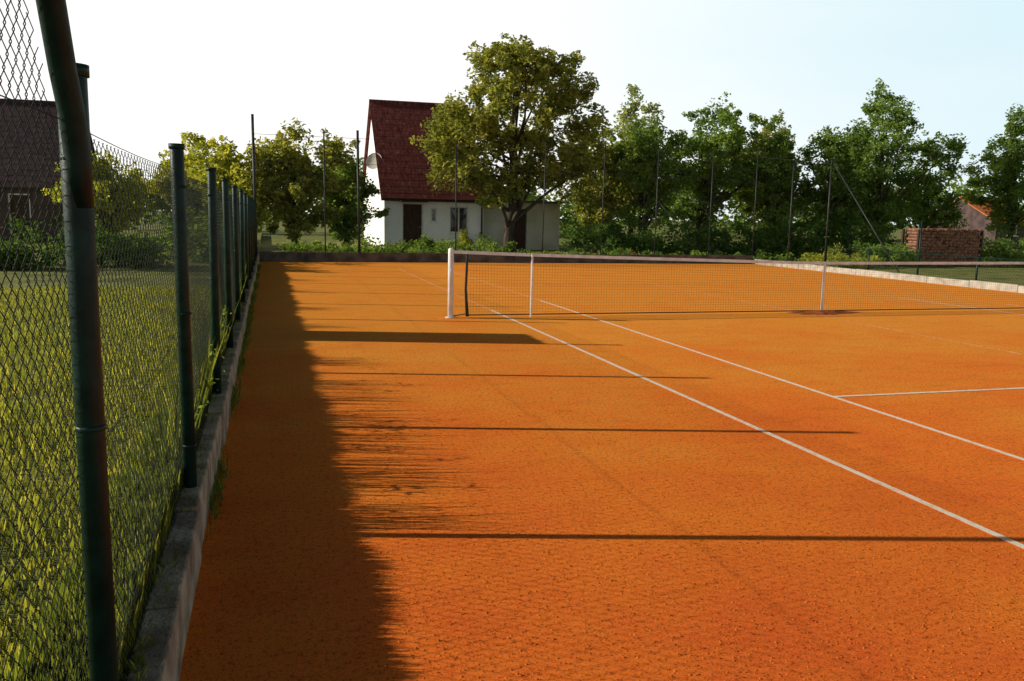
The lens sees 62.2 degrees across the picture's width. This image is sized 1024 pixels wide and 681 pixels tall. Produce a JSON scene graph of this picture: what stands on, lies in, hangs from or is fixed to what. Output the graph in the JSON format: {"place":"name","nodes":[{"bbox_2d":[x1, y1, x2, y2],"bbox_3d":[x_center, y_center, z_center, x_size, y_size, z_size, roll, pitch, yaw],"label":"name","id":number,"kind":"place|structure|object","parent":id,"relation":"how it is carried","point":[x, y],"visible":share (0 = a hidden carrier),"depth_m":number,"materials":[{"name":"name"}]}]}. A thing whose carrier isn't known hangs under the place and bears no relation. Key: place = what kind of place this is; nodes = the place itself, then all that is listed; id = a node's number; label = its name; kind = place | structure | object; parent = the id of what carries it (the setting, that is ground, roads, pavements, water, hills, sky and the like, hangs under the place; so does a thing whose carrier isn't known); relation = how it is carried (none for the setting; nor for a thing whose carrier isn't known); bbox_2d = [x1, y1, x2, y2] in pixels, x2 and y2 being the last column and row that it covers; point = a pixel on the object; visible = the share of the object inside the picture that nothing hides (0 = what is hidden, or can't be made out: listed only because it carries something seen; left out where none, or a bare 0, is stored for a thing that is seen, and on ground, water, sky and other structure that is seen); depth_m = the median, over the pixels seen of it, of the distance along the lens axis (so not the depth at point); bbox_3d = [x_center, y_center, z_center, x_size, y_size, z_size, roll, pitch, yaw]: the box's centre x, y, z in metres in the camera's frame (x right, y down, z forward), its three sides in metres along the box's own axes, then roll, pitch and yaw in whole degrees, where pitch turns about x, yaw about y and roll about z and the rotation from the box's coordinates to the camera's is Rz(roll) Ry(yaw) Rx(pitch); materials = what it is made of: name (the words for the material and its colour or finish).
{"place":"outdoors","nodes":[
{"label":"outdoors","id":0,"kind":"place"},
{"bbox_2d":[0,230,261,680],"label":"lawn","id":1,"kind":"structure","parent":0,"point":[9,274],"depth_m":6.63,"materials":[{"name":"green plant"}]},
{"bbox_2d":[0,212,170,269],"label":"hedge","id":2,"kind":"object","parent":1,"relation":"on","point":[13,256],"visible":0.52,"depth_m":19.47,"materials":[{"name":"green plant"}]},
{"bbox_2d":[41,150,151,235],"bbox_3d":[-15.600,-5.278,32.582,3.359,3.962,4.066,3,8,10],"label":"deciduous tree","id":3,"kind":"object","parent":1,"relation":"on","point":[96,190],"visible":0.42,"depth_m":32.16,"materials":[{"name":"green plant"}]},
{"bbox_2d":[143,131,233,224],"bbox_3d":[-13.387,-6.287,35.843,4.378,5.069,4.717,-1,9,-16],"label":"deciduous tree","id":4,"kind":"object","parent":1,"relation":"on","point":[193,155],"visible":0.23,"depth_m":35.32,"materials":[{"name":"green plant"}]},
{"bbox_2d":[152,208,230,261],"bbox_3d":[-9.658,-3.456,27.183,2.642,1.974,10.788,-1,9,-16],"label":"hedge","id":5,"kind":"object","parent":1,"relation":"on","point":[159,217],"visible":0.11,"depth_m":23.13,"materials":[{"name":"green plant"}]},
{"bbox_2d":[135,253,253,463],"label":"tall weeds","id":6,"kind":"object","parent":1,"relation":"on","point":[210,375],"visible":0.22,"depth_m":4.90,"materials":[{"name":"green plant"}]},
{"bbox_2d":[120,256,256,680],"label":"grass","id":7,"kind":"structure","parent":0,"point":[133,666],"depth_m":2.73,"materials":[{"name":"green plant"}]},
{"bbox_2d":[0,0,1023,225],"label":"sky","id":8,"kind":"structure","parent":0,"point":[160,70],"materials":[{"name":"white"}]},
{"bbox_2d":[130,212,1023,285],"bbox_3d":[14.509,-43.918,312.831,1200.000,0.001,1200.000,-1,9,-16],"label":"ground","id":9,"kind":"structure","parent":0,"point":[269,243],"depth_m":39.90,"materials":[{"name":"green plant"}]},
{"bbox_2d":[0,188,64,241],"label":"walls","id":10,"kind":"structure","parent":9,"relation":"on","point":[4,206],"depth_m":33.77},
{"bbox_2d":[10,195,30,241],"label":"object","id":11,"kind":"object","parent":10,"relation":"attached to","point":[13,205],"visible":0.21,"depth_m":33.70,"materials":[{"name":"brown wood"}]},
{"bbox_2d":[8,193,32,241],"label":"frames","id":12,"kind":"structure","parent":10,"relation":"attached to","point":[9,194],"depth_m":33.61,"materials":[{"name":"white paint"}]},
{"bbox_2d":[0,98,95,188],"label":"roof","id":13,"kind":"structure","parent":10,"relation":"on","point":[52,108],"depth_m":34.93,"materials":[{"name":"red tile"}]},
{"bbox_2d":[123,254,258,680],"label":"concrete kerb","id":14,"kind":"structure","parent":9,"relation":"on","point":[165,622],"depth_m":3.49,"materials":[{"name":"grey concrete"}]},
{"bbox_2d":[0,0,256,680],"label":"chain link fence","id":15,"kind":"object","parent":14,"relation":"on","point":[69,75],"visible":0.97,"depth_m":1.97,"materials":[{"name":"green metal"}]},
{"bbox_2d":[157,305,230,446],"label":"climbing weeds","id":16,"kind":"object","parent":15,"relation":"attached to","point":[210,362],"visible":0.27,"depth_m":5.74,"materials":[{"name":"green plant"}]},
{"bbox_2d":[187,135,283,232],"bbox_3d":[-10.690,-5.599,33.051,3.597,4.612,3.671,6,10,31],"label":"deciduous tree","id":17,"kind":"object","parent":9,"relation":"on","point":[232,169],"visible":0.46,"depth_m":32.26,"materials":[{"name":"green plant"}]},
{"bbox_2d":[239,117,360,251],"bbox_3d":[-8.446,-6.139,33.868,4.740,5.539,5.003,-1,9,-16],"label":"deciduous tree","id":18,"kind":"object","parent":9,"relation":"on","point":[299,180],"visible":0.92,"depth_m":33.20,"materials":[{"name":"green plant"}]},
{"bbox_2d":[309,160,390,250],"bbox_3d":[-7.323,-5.807,36.523,3.588,4.202,3.002,8,11,38],"label":"deciduous tree","id":19,"kind":"object","parent":9,"relation":"on","point":[350,214],"visible":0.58,"depth_m":36.29,"materials":[{"name":"green plant"}]},
{"bbox_2d":[277,231,524,257],"bbox_3d":[-4.021,-3.360,30.868,8.789,1.213,3.750,-1,9,-16],"label":"flowering shrub border","id":20,"kind":"object","parent":9,"relation":"on","point":[317,246],"visible":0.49,"depth_m":30.70,"materials":[{"name":"green plant"}]},
{"bbox_2d":[402,234,438,249],"bbox_3d":[-4.173,-4.398,38.702,1.814,0.938,1.270,-1,9,-16],"label":"house shrub","id":21,"kind":"object","parent":9,"relation":"on","point":[428,240],"visible":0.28,"depth_m":38.56,"materials":[{"name":"green plant"}]},
{"bbox_2d":[364,122,483,249],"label":"walls","id":22,"kind":"structure","parent":9,"relation":"on","point":[380,228],"depth_m":40.31,"materials":[{"name":"white paint"}]},
{"bbox_2d":[366,153,381,168],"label":"satellite dish","id":23,"kind":"object","parent":22,"relation":"attached to","point":[371,158],"visible":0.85,"depth_m":40.85,"materials":[{"name":"grey paint"}]},
{"bbox_2d":[399,200,427,201],"bbox_3d":[-4.572,-6.473,39.465,1.250,0.060,0.548,-1,9,-16],"label":"door canopy","id":24,"kind":"object","parent":22,"relation":"attached to","point":[411,201],"visible":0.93,"depth_m":39.17,"materials":[{"name":"brown wood"}]},
{"bbox_2d":[362,99,486,202],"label":"roof","id":25,"kind":"structure","parent":22,"relation":"on","point":[392,121],"depth_m":41.28,"materials":[{"name":"red tile"}]},
{"bbox_2d":[382,197,482,233],"bbox_3d":[-3.602,-5.491,39.967,5.050,2.330,0.330,-1,9,-16],"label":"gutter","id":26,"kind":"object","parent":22,"relation":"attached to","point":[424,199],"visible":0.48,"depth_m":39.72,"materials":[{"name":"brown metal"}]},
{"bbox_2d":[403,204,465,243],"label":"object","id":27,"kind":"object","parent":22,"relation":"attached to","point":[413,225],"visible":0.83,"depth_m":40.05,"materials":[{"name":"brown wood"}]},
{"bbox_2d":[402,203,468,243],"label":"frames","id":28,"kind":"structure","parent":22,"relation":"attached to","point":[458,207],"depth_m":40.23,"materials":[{"name":"brown paint"}]},
{"bbox_2d":[457,228,475,250],"bbox_3d":[-2.119,-4.645,39.657,0.852,1.198,0.952,-1,9,-16],"label":"house shrub","id":29,"kind":"object","parent":9,"relation":"on","point":[465,238],"visible":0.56,"depth_m":39.45,"materials":[{"name":"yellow plant"}]},
{"bbox_2d":[260,252,752,263],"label":"concrete wall","id":30,"kind":"structure","parent":9,"relation":"on","point":[336,257],"depth_m":28.75,"materials":[{"name":"grey concrete"}]},
{"bbox_2d":[408,32,611,252],"bbox_3d":[-0.022,-8.036,35.368,8.853,9.169,4.678,-1,9,-16],"label":"deciduous tree","id":31,"kind":"object","parent":9,"relation":"on","point":[556,99],"visible":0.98,"depth_m":34.80,"materials":[{"name":"green plant"}]},
{"bbox_2d":[483,201,564,249],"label":"garden annex","id":32,"kind":"object","parent":9,"relation":"on","point":[523,234],"visible":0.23,"depth_m":41.94,"materials":[{"name":"grey paint"}]},
{"bbox_2d":[116,149,1023,237],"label":"distant tree row","id":33,"kind":"object","parent":9,"relation":"on","point":[568,220],"visible":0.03,"depth_m":75.03,"materials":[{"name":"green plant"}]},
{"bbox_2d":[251,114,898,272],"bbox_3d":[2.018,-4.944,29.176,19.744,4.601,7.114,2,8,7],"label":"ball fence","id":34,"kind":"object","parent":9,"relation":"on","point":[357,138],"visible":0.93,"depth_m":28.78,"materials":[{"name":"green metal"}]},
{"bbox_2d":[559,129,641,252],"bbox_3d":[3.829,-6.929,39.541,4.016,5.901,4.347,-1,9,-16],"label":"deciduous tree","id":35,"kind":"object","parent":9,"relation":"on","point":[592,209],"visible":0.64,"depth_m":38.85,"materials":[{"name":"green plant"}]},
{"bbox_2d":[601,83,668,233],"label":"deciduous tree","id":36,"kind":"object","parent":9,"relation":"on","point":[626,118],"visible":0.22,"depth_m":45.88,"materials":[{"name":"green plant"}]},
{"bbox_2d":[606,118,702,253],"bbox_3d":[6.212,-6.994,38.891,4.874,6.328,5.077,3,8,10],"label":"deciduous tree","id":37,"kind":"object","parent":9,"relation":"on","point":[649,141],"visible":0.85,"depth_m":38.45,"materials":[{"name":"green plant"}]},
{"bbox_2d":[516,246,853,260],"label":"garden shrubs","id":38,"kind":"object","parent":9,"relation":"on","point":[778,255],"visible":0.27,"depth_m":33.66,"materials":[{"name":"green plant"}]},
{"bbox_2d":[665,92,768,239],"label":"deciduous tree","id":39,"kind":"object","parent":9,"relation":"on","point":[734,140],"visible":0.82,"depth_m":40.50,"materials":[{"name":"green plant"}]},
{"bbox_2d":[558,206,900,258],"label":"shade shrubs","id":40,"kind":"object","parent":9,"relation":"on","point":[766,240],"visible":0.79,"depth_m":36.97,"materials":[{"name":"green plant"}]},
{"bbox_2d":[724,109,801,225],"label":"deciduous tree","id":41,"kind":"object","parent":9,"relation":"on","point":[769,132],"visible":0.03,"depth_m":44.24,"materials":[{"name":"green plant"}]},
{"bbox_2d":[737,114,823,236],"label":"deciduous tree","id":42,"kind":"object","parent":9,"relation":"on","point":[777,177],"visible":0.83,"depth_m":40.57,"materials":[{"name":"green plant"}]},
{"bbox_2d":[797,242,882,267],"bbox_3d":[12.152,-3.093,31.434,2.871,1.082,2.119,-1,9,-16],"label":"yellow shrub","id":43,"kind":"object","parent":9,"relation":"on","point":[814,258],"visible":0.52,"depth_m":31.11,"materials":[{"name":"green plant"}]},
{"bbox_2d":[797,125,891,248],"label":"deciduous tree","id":44,"kind":"object","parent":9,"relation":"on","point":[844,208],"visible":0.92,"depth_m":40.64,"materials":[{"name":"green plant"}]},
{"bbox_2d":[847,240,922,266],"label":"garden shrubs","id":45,"kind":"object","parent":9,"relation":"on","point":[897,248],"visible":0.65,"depth_m":32.56,"materials":[{"name":"green plant"}]},
{"bbox_2d":[803,78,969,245],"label":"deciduous tree","id":46,"kind":"object","parent":9,"relation":"on","point":[898,119],"visible":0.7,"depth_m":41.47,"materials":[{"name":"green plant"}]},
{"bbox_2d":[754,259,1023,292],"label":"concrete kerb","id":47,"kind":"structure","parent":9,"relation":"on","point":[1018,288],"depth_m":24.02,"materials":[{"name":"grey concrete"}]},
{"bbox_2d":[825,221,1023,284],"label":"fence","id":48,"kind":"object","parent":9,"relation":"on","point":[919,260],"visible":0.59,"depth_m":23.98,"materials":[{"name":"green paint"}]},
{"bbox_2d":[884,130,969,228],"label":"deciduous tree","id":49,"kind":"object","parent":9,"relation":"on","point":[927,212],"visible":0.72,"depth_m":44.45,"materials":[{"name":"green plant"}]},
{"bbox_2d":[901,228,983,266],"bbox_3d":[17.117,-3.710,33.809,3.090,1.512,0.981,-1,9,-16],"label":"firewood stack","id":50,"kind":"object","parent":9,"relation":"on","point":[949,241],"visible":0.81,"depth_m":33.42,"materials":[{"name":"brown wood"}]},
{"bbox_2d":[927,200,1023,248],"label":"walls","id":51,"kind":"structure","parent":9,"relation":"on","point":[976,219],"depth_m":62.83,"materials":[{"name":"white paint"}]},
{"bbox_2d":[954,196,1023,221],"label":"roof","id":52,"kind":"structure","parent":51,"relation":"on","point":[979,208],"depth_m":63.01,"materials":[{"name":"orange tile"}]},
{"bbox_2d":[958,103,1023,249],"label":"deciduous tree","id":53,"kind":"object","parent":9,"relation":"on","point":[1007,194],"visible":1,"depth_m":43.62,"materials":[{"name":"green plant"}]},
{"bbox_2d":[976,233,1023,266],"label":"garden shrubs","id":54,"kind":"object","parent":9,"relation":"on","point":[997,245],"visible":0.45,"depth_m":35.53,"materials":[{"name":"green plant"}]},
{"bbox_2d":[179,262,1023,680],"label":"clay tennis court","id":55,"kind":"object","parent":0,"point":[353,308],"visible":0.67,"depth_m":5.21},
{"bbox_2d":[205,263,262,541],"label":"kerb weeds","id":56,"kind":"object","parent":55,"relation":"on","point":[221,465],"visible":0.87,"depth_m":7.16,"materials":[{"name":"green plant"}]},
{"bbox_2d":[191,329,1023,680],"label":"clay grit","id":57,"kind":"object","parent":55,"relation":"on","point":[635,519],"visible":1,"depth_m":4.44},
{"bbox_2d":[399,269,1023,548],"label":"court lines","id":58,"kind":"object","parent":55,"relation":"on","point":[1000,536],"visible":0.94,"depth_m":7.74,"materials":[{"name":"paint"}]},
{"bbox_2d":[445,248,1023,317],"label":"tennis net","id":59,"kind":"object","parent":55,"relation":"on","point":[451,251],"visible":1,"depth_m":14.45,"materials":[{"name":"black fabric"}]},
{"bbox_2d":[789,310,859,314],"bbox_3d":[5.612,-0.513,15.124,1.561,0.048,0.572,-1,9,-16],"label":"clay mound","id":60,"kind":"object","parent":55,"relation":"on","point":[825,312],"visible":1,"depth_m":15.02,"materials":[{"name":"orange soil"}]}
]}

